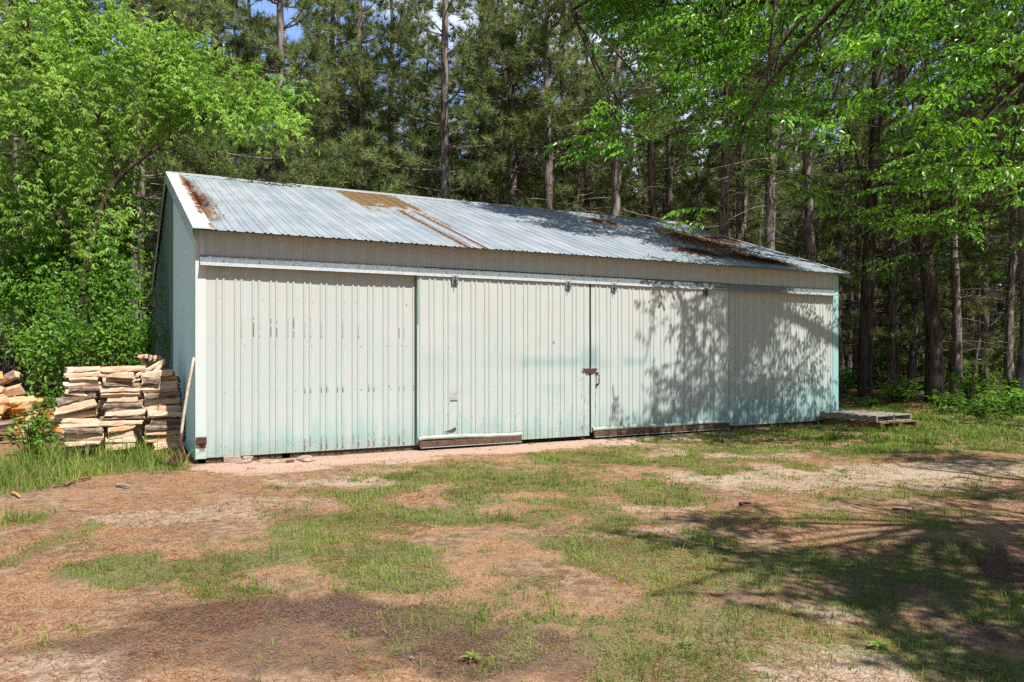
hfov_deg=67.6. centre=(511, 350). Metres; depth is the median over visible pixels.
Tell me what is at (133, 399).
firewood log
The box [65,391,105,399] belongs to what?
firewood log
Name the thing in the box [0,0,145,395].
pine tree
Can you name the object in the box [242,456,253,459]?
flat stone
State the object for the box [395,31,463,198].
pine tree
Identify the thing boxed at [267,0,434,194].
pine tree
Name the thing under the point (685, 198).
broadleaf tree
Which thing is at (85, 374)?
firewood log
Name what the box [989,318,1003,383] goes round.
sapling
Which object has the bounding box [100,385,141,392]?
firewood log
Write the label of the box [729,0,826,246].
pine tree
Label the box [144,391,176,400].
firewood log
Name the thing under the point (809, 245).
pine tree
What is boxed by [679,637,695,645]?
weed
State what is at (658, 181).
pine tree
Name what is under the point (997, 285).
pine tree
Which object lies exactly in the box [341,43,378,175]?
pine tree
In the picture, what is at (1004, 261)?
pine tree
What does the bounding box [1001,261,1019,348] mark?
pine tree
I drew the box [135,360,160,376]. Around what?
firewood log
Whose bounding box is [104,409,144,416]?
firewood log
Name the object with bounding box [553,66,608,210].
pine tree
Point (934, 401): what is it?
understory plant
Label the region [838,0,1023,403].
broadleaf tree
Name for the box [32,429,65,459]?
understory plant
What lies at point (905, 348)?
sapling
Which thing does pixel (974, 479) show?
stick
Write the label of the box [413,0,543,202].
pine tree
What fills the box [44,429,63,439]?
firewood log
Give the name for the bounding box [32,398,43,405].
firewood log
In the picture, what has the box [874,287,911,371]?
pine tree
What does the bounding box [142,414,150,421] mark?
firewood log
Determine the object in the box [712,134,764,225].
pine tree
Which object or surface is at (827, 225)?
pine tree
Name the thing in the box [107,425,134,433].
firewood log
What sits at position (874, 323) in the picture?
pine tree
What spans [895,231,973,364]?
pine tree
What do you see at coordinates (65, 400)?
firewood log
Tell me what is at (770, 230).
pine tree
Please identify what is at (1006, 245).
pine tree
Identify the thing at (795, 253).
pine tree
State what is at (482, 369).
sliding door
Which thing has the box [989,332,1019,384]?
sapling
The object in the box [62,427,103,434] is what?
firewood log
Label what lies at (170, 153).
pine tree
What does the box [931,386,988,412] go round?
understory plant
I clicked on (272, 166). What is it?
pine tree
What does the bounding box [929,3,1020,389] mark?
pine tree
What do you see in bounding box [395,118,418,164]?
pine tree
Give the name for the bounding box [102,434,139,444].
firewood log
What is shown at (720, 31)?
broadleaf tree
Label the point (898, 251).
pine tree
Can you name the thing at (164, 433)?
firewood log
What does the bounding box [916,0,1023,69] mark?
broadleaf tree
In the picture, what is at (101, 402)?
firewood log
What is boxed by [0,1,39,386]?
pine tree
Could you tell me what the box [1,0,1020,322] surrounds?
sky
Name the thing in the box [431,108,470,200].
pine tree
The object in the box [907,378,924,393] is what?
understory plant
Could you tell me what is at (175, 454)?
shovel
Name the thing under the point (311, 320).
metal shed
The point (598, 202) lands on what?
pine tree
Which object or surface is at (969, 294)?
pine tree
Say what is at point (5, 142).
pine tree
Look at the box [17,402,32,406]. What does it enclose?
firewood log
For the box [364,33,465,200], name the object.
pine tree
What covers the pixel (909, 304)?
pine tree
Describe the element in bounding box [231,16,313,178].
pine tree
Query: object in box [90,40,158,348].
pine tree
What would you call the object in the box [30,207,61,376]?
pine tree
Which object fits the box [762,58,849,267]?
pine tree
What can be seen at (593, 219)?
roof needle litter
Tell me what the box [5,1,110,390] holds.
pine tree
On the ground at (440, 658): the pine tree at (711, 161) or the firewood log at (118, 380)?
the pine tree at (711, 161)
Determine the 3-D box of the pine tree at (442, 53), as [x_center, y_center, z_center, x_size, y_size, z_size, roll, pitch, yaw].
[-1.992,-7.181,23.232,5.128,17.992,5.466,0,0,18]
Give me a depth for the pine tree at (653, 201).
26.93 m
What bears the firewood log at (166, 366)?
on the firewood log
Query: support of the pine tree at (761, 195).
on the ground at (440, 658)
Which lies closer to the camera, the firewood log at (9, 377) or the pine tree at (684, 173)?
the firewood log at (9, 377)
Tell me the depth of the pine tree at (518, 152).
32.91 m
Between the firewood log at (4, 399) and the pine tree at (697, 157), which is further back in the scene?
the pine tree at (697, 157)
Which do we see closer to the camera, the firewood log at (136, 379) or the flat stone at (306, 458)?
the flat stone at (306, 458)
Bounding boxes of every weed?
[458,651,481,659]
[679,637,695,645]
[867,640,894,646]
[969,660,1002,673]
[971,614,989,620]
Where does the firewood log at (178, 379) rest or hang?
on the firewood log
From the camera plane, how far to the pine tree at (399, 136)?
46.41 m
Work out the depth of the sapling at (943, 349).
30.69 m
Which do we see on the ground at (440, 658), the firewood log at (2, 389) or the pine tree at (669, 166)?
the pine tree at (669, 166)
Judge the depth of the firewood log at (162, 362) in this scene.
11.22 m
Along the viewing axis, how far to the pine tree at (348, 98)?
29.89 m
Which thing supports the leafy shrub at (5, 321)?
on the ground at (440, 658)
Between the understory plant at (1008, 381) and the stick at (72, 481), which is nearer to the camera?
the stick at (72, 481)
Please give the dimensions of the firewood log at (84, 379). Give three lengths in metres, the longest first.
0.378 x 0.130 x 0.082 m
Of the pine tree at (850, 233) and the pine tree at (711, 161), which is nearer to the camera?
the pine tree at (711, 161)
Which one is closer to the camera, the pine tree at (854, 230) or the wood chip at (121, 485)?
the wood chip at (121, 485)
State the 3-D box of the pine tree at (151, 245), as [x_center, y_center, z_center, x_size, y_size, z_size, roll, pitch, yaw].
[-14.817,-7.331,32.116,5.268,18.264,5.254,0,0,-33]
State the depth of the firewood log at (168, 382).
11.23 m
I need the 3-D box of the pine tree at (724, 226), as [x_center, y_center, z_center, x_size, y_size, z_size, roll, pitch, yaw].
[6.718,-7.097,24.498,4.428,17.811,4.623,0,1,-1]
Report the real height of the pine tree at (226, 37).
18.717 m
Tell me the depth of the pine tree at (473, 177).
42.34 m
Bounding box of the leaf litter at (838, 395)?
[0,379,1023,432]
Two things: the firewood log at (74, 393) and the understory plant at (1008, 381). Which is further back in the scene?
the understory plant at (1008, 381)
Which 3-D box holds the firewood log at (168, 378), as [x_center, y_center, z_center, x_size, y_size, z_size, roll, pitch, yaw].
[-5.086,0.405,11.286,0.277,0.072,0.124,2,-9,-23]
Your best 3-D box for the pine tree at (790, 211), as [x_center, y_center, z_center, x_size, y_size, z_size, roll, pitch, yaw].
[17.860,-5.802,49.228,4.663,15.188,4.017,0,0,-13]
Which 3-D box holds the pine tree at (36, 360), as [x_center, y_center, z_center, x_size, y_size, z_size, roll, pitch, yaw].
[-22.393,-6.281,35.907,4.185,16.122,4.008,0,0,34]
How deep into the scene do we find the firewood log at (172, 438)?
11.21 m
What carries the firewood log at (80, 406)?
on the firewood log at (79, 414)
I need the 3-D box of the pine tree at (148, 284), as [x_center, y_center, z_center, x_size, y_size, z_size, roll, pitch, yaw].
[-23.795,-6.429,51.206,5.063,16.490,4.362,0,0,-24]
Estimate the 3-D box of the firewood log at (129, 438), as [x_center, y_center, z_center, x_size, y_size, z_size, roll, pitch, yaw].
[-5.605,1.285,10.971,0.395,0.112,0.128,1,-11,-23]
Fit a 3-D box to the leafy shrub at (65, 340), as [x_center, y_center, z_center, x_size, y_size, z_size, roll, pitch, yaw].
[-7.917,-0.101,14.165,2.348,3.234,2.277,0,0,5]
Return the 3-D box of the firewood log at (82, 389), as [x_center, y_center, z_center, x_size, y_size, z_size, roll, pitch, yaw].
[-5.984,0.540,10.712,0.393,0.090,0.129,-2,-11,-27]
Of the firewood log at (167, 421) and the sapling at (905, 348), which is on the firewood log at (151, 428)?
the firewood log at (167, 421)
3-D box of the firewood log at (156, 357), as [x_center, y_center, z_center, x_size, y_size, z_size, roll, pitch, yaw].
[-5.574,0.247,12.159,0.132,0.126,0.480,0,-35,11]
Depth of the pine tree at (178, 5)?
18.55 m
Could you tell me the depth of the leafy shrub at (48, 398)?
13.82 m
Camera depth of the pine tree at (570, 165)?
39.38 m
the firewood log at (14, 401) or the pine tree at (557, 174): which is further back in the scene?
the pine tree at (557, 174)
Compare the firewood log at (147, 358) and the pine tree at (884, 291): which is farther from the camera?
the pine tree at (884, 291)
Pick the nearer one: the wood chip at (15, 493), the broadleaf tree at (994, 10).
the wood chip at (15, 493)
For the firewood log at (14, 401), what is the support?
on the firewood log at (13, 411)
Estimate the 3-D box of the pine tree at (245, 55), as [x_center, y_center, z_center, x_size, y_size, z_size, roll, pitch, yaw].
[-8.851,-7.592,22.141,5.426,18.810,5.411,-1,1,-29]
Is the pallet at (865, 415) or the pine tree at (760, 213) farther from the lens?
the pine tree at (760, 213)
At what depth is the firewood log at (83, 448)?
10.73 m
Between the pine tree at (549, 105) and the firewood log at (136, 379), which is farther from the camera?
the pine tree at (549, 105)
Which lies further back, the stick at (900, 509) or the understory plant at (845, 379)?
the understory plant at (845, 379)
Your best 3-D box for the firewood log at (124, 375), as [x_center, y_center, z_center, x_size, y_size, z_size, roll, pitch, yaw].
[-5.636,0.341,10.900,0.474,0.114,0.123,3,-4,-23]
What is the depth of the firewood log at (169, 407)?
11.22 m
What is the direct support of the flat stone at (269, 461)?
on the ground at (440, 658)
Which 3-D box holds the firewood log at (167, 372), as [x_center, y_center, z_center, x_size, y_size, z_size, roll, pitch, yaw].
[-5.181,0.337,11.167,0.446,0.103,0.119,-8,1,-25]
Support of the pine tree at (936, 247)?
on the ground at (440, 658)
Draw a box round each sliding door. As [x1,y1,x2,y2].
[416,273,597,447]
[589,282,729,436]
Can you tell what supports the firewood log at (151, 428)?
on the firewood log at (164, 433)
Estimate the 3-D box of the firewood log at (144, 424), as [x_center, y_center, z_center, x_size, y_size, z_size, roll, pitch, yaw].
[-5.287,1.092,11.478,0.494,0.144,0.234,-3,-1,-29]
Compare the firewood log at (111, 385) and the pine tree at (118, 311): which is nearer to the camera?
the firewood log at (111, 385)
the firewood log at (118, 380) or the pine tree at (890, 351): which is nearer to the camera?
the firewood log at (118, 380)
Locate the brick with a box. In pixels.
[223,456,240,461]
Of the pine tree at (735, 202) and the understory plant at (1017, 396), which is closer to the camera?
the understory plant at (1017, 396)
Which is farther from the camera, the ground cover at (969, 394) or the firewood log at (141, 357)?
the ground cover at (969, 394)
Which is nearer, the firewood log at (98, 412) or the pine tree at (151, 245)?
the firewood log at (98, 412)
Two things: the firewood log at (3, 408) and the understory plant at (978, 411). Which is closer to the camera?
the firewood log at (3, 408)
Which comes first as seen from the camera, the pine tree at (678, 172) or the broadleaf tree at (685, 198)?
the broadleaf tree at (685, 198)
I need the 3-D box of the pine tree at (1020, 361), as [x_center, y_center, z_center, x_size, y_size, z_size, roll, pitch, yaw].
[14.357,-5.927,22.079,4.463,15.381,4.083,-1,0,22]
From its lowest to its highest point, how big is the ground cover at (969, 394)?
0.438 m
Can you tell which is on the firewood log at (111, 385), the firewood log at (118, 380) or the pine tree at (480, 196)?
the firewood log at (118, 380)
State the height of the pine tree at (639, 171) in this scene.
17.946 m
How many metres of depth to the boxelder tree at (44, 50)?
14.63 m
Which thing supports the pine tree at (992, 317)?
on the ground at (440, 658)
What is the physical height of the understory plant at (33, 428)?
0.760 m
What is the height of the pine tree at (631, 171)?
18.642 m
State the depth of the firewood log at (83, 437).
10.72 m
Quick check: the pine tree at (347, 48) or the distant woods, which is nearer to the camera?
the pine tree at (347, 48)
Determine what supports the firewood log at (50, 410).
on the firewood log
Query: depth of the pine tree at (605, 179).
44.67 m
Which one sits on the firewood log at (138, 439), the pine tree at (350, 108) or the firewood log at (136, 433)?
the firewood log at (136, 433)
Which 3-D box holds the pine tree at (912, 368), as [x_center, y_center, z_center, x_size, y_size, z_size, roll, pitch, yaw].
[16.035,-5.932,31.056,4.463,15.381,4.083,1,1,23]
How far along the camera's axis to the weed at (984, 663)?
3.58 m
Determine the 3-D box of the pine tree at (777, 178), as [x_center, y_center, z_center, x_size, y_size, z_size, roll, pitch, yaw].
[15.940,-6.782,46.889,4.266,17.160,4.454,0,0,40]
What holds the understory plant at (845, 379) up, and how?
on the ground at (440, 658)
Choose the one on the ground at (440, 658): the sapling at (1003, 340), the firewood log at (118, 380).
the sapling at (1003, 340)
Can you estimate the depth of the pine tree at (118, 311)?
46.19 m
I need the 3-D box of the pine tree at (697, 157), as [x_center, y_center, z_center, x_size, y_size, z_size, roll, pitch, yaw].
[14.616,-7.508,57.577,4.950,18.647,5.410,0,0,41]
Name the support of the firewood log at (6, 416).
on the firewood log at (18, 419)
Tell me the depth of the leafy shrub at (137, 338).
13.98 m
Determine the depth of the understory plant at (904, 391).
22.12 m
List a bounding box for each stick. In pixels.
[63,476,90,485]
[739,501,750,505]
[892,508,910,510]
[954,477,998,483]
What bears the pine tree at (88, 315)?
on the ground at (440, 658)
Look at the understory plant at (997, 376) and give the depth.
31.46 m
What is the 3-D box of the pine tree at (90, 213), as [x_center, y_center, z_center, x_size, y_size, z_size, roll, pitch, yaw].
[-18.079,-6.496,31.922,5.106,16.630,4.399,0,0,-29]
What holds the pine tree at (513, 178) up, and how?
on the ground at (440, 658)
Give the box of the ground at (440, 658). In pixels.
[0,370,1023,681]
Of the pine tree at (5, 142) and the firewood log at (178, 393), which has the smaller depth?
the firewood log at (178, 393)
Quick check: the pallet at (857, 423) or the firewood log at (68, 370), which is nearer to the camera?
the firewood log at (68, 370)
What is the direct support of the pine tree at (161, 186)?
on the ground at (440, 658)
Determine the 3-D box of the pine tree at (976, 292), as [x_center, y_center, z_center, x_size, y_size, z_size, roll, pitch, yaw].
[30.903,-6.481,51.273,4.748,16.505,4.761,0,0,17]
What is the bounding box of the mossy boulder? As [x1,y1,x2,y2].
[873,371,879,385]
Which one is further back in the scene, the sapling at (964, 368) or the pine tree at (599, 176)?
the sapling at (964, 368)
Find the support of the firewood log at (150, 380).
on the firewood log at (160, 388)
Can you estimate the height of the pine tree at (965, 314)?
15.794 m
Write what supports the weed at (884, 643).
on the ground at (440, 658)
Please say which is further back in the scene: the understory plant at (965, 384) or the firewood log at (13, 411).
the understory plant at (965, 384)
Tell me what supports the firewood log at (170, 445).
on the ground at (440, 658)
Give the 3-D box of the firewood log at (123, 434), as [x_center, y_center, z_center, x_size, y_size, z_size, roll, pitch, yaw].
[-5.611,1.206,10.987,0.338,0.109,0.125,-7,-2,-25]
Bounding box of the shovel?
[167,357,194,467]
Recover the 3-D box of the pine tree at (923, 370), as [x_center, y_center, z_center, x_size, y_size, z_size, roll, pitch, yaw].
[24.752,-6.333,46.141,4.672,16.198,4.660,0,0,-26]
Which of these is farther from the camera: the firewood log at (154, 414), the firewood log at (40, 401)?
the firewood log at (40, 401)
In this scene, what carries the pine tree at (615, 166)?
on the ground at (440, 658)
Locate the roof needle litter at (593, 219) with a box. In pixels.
[178,175,810,267]
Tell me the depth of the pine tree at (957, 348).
25.90 m
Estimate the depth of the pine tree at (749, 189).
41.25 m
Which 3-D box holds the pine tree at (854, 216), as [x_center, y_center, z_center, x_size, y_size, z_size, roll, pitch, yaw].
[14.614,-6.643,35.116,5.200,16.936,4.480,0,0,42]
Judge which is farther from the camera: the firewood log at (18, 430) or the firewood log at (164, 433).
the firewood log at (18, 430)
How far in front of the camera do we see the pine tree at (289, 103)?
39.14 m
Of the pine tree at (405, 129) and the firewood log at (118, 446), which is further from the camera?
the pine tree at (405, 129)
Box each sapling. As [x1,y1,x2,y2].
[873,329,909,384]
[886,329,924,386]
[919,305,948,377]
[944,355,971,381]
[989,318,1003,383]
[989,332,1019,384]
[990,289,1019,370]
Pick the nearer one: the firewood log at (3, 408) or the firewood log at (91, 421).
the firewood log at (91, 421)
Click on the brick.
(231, 459)
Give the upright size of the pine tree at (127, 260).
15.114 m
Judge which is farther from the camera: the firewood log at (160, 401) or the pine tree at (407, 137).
the pine tree at (407, 137)
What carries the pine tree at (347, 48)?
on the ground at (440, 658)
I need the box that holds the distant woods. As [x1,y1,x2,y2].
[1,139,1018,370]
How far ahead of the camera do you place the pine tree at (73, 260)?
38.63 m
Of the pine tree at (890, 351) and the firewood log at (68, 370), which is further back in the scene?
the pine tree at (890, 351)
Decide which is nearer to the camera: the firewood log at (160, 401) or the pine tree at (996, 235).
the firewood log at (160, 401)
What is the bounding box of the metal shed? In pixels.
[152,171,849,463]
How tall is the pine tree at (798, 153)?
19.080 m
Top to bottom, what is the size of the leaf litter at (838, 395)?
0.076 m
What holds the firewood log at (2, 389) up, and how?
on the firewood log
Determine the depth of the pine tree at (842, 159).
27.92 m
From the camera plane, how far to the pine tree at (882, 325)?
41.83 m
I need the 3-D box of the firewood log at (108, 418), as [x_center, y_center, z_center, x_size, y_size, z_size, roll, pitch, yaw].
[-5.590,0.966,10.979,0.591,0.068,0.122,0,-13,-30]
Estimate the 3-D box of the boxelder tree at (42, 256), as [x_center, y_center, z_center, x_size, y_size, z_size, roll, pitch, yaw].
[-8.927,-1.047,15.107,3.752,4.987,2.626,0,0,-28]
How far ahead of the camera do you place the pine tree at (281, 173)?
20.84 m
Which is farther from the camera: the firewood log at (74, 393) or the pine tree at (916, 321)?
the pine tree at (916, 321)
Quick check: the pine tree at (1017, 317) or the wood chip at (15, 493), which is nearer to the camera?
the wood chip at (15, 493)
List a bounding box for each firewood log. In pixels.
[0,370,19,385]
[0,371,3,382]
[0,386,6,393]
[0,395,8,404]
[0,405,6,415]
[0,419,17,429]
[1,413,19,420]
[5,383,24,396]
[7,395,36,407]
[7,406,32,416]
[13,426,42,434]
[16,416,23,423]
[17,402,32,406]
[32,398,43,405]
[33,408,53,414]
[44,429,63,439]
[52,410,97,422]
[54,398,97,414]
[56,391,96,406]
[59,421,99,428]
[61,417,97,424]
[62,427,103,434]
[62,433,103,441]
[63,371,97,377]
[63,381,100,388]
[64,388,86,396]
[64,441,100,446]
[65,366,100,373]
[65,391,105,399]
[66,445,98,450]
[69,376,98,381]
[69,386,98,392]
[71,445,103,453]
[83,408,100,416]
[97,399,105,408]
[98,371,134,378]
[98,419,143,426]
[99,416,144,420]
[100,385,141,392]
[100,391,141,397]
[101,365,145,372]
[102,382,140,387]
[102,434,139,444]
[103,376,139,382]
[103,402,143,408]
[103,428,137,437]
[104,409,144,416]
[105,407,141,411]
[105,436,136,443]
[105,443,134,451]
[106,378,134,382]
[106,396,138,402]
[106,419,140,430]
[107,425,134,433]
[108,430,133,439]
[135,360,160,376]
[137,354,152,370]
[140,385,177,391]
[141,369,173,378]
[141,375,160,384]
[142,376,180,385]
[142,390,180,397]
[142,404,182,411]
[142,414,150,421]
[142,421,149,427]
[143,435,178,442]
[144,354,154,369]
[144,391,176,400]
[144,397,179,405]
[144,429,179,436]
[145,425,180,432]
[147,410,182,417]
[149,355,161,369]
[150,417,181,424]
[152,442,185,451]
[153,355,163,369]
[153,359,165,370]
[155,380,177,384]
[158,356,174,375]
[161,376,176,379]
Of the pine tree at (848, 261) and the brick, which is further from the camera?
the pine tree at (848, 261)
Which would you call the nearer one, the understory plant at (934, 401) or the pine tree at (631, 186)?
the understory plant at (934, 401)
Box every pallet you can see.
[820,409,911,422]
[824,417,917,428]
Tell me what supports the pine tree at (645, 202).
on the ground at (440, 658)
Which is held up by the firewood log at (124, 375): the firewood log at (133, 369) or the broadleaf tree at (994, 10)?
the firewood log at (133, 369)
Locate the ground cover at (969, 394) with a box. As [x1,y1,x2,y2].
[1,369,1014,406]
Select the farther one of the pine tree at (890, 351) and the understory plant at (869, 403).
the pine tree at (890, 351)
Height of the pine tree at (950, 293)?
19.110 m
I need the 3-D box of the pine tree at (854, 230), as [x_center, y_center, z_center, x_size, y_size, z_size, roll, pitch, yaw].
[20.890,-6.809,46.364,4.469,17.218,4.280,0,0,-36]
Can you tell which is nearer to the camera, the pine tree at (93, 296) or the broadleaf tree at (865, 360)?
the broadleaf tree at (865, 360)
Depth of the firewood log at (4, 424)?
12.25 m
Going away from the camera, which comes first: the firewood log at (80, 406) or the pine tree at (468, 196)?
the firewood log at (80, 406)
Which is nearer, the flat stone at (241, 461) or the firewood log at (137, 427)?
the flat stone at (241, 461)
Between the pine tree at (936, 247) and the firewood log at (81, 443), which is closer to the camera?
the firewood log at (81, 443)
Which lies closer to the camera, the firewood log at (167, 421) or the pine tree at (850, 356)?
the firewood log at (167, 421)
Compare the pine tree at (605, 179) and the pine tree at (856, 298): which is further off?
the pine tree at (605, 179)
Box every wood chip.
[10,491,20,497]
[115,483,130,487]
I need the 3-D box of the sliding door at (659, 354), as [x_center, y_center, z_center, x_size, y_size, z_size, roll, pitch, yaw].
[2.704,0.151,13.628,3.086,2.626,0.139,0,0,-28]
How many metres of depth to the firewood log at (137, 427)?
11.24 m
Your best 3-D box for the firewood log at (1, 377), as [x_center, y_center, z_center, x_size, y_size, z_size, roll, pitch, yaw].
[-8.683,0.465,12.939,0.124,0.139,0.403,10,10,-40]
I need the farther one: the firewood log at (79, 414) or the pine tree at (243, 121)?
the pine tree at (243, 121)
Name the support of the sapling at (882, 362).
on the ground at (440, 658)
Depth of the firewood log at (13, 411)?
12.66 m
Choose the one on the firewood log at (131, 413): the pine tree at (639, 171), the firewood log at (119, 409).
the firewood log at (119, 409)
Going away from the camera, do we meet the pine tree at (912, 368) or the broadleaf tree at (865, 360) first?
the broadleaf tree at (865, 360)
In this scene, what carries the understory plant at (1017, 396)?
on the ground at (440, 658)
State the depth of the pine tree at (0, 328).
38.20 m
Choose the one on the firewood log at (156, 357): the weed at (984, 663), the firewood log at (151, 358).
the firewood log at (151, 358)
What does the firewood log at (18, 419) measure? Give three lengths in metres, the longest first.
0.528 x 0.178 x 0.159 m
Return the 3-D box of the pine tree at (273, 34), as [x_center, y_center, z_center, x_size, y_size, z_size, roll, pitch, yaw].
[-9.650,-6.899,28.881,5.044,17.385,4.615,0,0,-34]
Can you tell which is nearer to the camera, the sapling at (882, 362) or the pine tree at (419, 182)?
the pine tree at (419, 182)
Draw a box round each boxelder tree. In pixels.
[0,0,320,394]
[0,176,160,395]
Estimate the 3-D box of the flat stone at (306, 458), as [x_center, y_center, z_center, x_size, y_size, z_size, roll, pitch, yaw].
[-2.861,1.498,10.580,0.253,0.064,0.586,0,-2,-20]
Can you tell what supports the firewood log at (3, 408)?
on the firewood log
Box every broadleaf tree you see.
[544,0,1023,249]
[776,0,992,397]
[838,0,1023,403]
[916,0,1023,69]
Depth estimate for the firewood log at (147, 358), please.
11.93 m
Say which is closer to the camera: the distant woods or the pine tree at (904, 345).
the pine tree at (904, 345)
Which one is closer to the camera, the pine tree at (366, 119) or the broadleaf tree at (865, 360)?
the broadleaf tree at (865, 360)
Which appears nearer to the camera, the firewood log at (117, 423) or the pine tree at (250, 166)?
the firewood log at (117, 423)
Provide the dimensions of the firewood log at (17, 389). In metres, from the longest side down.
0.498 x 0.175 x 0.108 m
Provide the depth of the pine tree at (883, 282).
56.99 m
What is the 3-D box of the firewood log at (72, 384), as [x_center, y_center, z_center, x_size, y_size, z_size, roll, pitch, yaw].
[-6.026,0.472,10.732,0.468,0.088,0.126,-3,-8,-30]
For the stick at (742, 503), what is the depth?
7.42 m
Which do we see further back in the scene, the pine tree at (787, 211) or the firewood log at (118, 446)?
the pine tree at (787, 211)
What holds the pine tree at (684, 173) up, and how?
on the ground at (440, 658)
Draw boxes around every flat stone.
[236,458,250,463]
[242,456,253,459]
[258,459,280,462]
[296,455,315,461]
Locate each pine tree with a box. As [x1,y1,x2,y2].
[0,0,46,366]
[0,0,119,395]
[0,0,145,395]
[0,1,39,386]
[0,66,5,370]
[3,140,75,382]
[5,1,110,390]
[9,0,271,382]
[27,26,122,364]
[28,41,100,356]
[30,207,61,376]
[60,156,116,376]
[89,89,151,365]
[89,144,120,362]
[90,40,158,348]
[93,7,206,354]
[96,158,151,365]
[98,0,275,330]
[104,0,292,196]
[116,17,202,349]
[129,14,230,270]
[143,156,170,306]
[144,2,252,303]
[164,0,379,187]
[206,0,321,182]
[218,32,308,179]
[219,25,259,162]
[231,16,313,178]
[250,0,400,193]
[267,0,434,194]
[273,4,401,190]
[274,74,318,171]
[300,3,388,187]
[314,0,463,197]
[341,0,536,200]
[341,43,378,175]
[342,68,400,192]
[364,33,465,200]
[377,108,415,186]
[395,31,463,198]
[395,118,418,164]
[398,52,474,199]
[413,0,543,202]
[426,0,544,203]
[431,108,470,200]
[439,0,591,210]
[450,13,553,202]
[460,100,526,202]
[468,63,569,204]
[471,0,625,211]
[492,0,631,214]
[529,9,641,213]
[531,9,629,214]
[538,0,702,222]
[538,57,606,208]
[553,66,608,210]
[573,82,624,214]
[595,0,718,218]
[605,40,702,221]
[620,29,719,225]
[621,0,715,228]
[621,97,678,215]
[621,146,637,207]
[632,84,699,220]
[636,146,685,219]
[658,110,709,225]
[661,0,786,236]
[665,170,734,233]
[672,8,817,248]
[678,96,763,235]
[679,9,798,254]
[690,139,730,236]
[691,0,844,249]
[700,100,764,246]
[709,120,781,244]
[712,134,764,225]
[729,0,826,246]
[730,199,790,251]
[748,0,884,349]
[751,126,801,236]
[758,160,796,244]
[761,151,820,253]
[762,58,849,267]
[775,27,889,347]
[775,113,823,254]
[779,218,852,343]
[780,176,888,354]
[787,6,901,391]
[812,48,901,385]
[819,127,887,371]
[820,104,884,341]
[823,155,887,300]
[824,64,910,376]
[832,138,902,340]
[833,11,942,383]
[843,281,887,360]
[845,41,936,388]
[852,36,959,387]
[873,239,924,356]
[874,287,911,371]
[877,246,941,364]
[878,200,902,316]
[888,182,989,390]
[894,0,1013,395]
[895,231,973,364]
[898,282,924,361]
[900,122,976,353]
[900,157,960,375]
[928,0,1023,375]
[928,95,1017,379]
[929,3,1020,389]
[930,4,1023,394]
[939,206,965,354]
[941,241,1017,391]
[945,203,1004,361]
[949,197,989,355]
[962,5,1023,393]
[964,258,1004,310]
[965,97,1004,373]
[972,146,1019,350]
[975,178,1019,372]
[989,242,1019,363]
[990,3,1023,255]
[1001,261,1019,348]
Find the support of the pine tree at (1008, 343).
on the ground at (440, 658)
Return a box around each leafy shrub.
[0,252,67,395]
[0,256,142,401]
[0,318,69,414]
[69,246,169,392]
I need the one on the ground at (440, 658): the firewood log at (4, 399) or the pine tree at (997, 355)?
the pine tree at (997, 355)
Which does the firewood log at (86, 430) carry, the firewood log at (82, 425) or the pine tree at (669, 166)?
the firewood log at (82, 425)
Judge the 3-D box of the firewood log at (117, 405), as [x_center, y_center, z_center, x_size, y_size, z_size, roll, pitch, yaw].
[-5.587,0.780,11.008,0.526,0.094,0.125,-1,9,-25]
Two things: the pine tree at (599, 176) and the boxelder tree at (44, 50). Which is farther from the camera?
the pine tree at (599, 176)
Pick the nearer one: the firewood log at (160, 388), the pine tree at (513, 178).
the firewood log at (160, 388)
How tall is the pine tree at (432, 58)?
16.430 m
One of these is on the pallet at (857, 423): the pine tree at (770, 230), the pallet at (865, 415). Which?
the pallet at (865, 415)
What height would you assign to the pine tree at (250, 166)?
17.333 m
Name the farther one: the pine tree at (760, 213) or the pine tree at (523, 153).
the pine tree at (523, 153)
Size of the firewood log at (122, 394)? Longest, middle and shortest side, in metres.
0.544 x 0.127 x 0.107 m
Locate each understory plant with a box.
[0,402,60,453]
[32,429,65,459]
[838,361,857,392]
[847,395,881,406]
[869,376,922,402]
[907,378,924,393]
[921,389,952,408]
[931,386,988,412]
[944,364,1002,397]
[952,398,1023,419]
[965,364,1002,383]
[973,377,1023,413]
[997,367,1015,386]
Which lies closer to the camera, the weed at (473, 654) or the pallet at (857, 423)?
the weed at (473, 654)
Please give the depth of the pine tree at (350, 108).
26.25 m
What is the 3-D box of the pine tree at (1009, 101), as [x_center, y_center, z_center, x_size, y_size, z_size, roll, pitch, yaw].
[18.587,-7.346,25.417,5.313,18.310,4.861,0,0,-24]
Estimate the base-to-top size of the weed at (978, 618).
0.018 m
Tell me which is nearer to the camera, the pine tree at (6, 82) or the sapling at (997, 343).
the pine tree at (6, 82)
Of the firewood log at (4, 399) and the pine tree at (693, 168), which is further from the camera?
the pine tree at (693, 168)
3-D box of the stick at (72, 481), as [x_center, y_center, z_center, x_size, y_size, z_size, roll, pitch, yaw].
[-4.952,1.477,8.719,0.055,0.053,0.471,0,0,2]

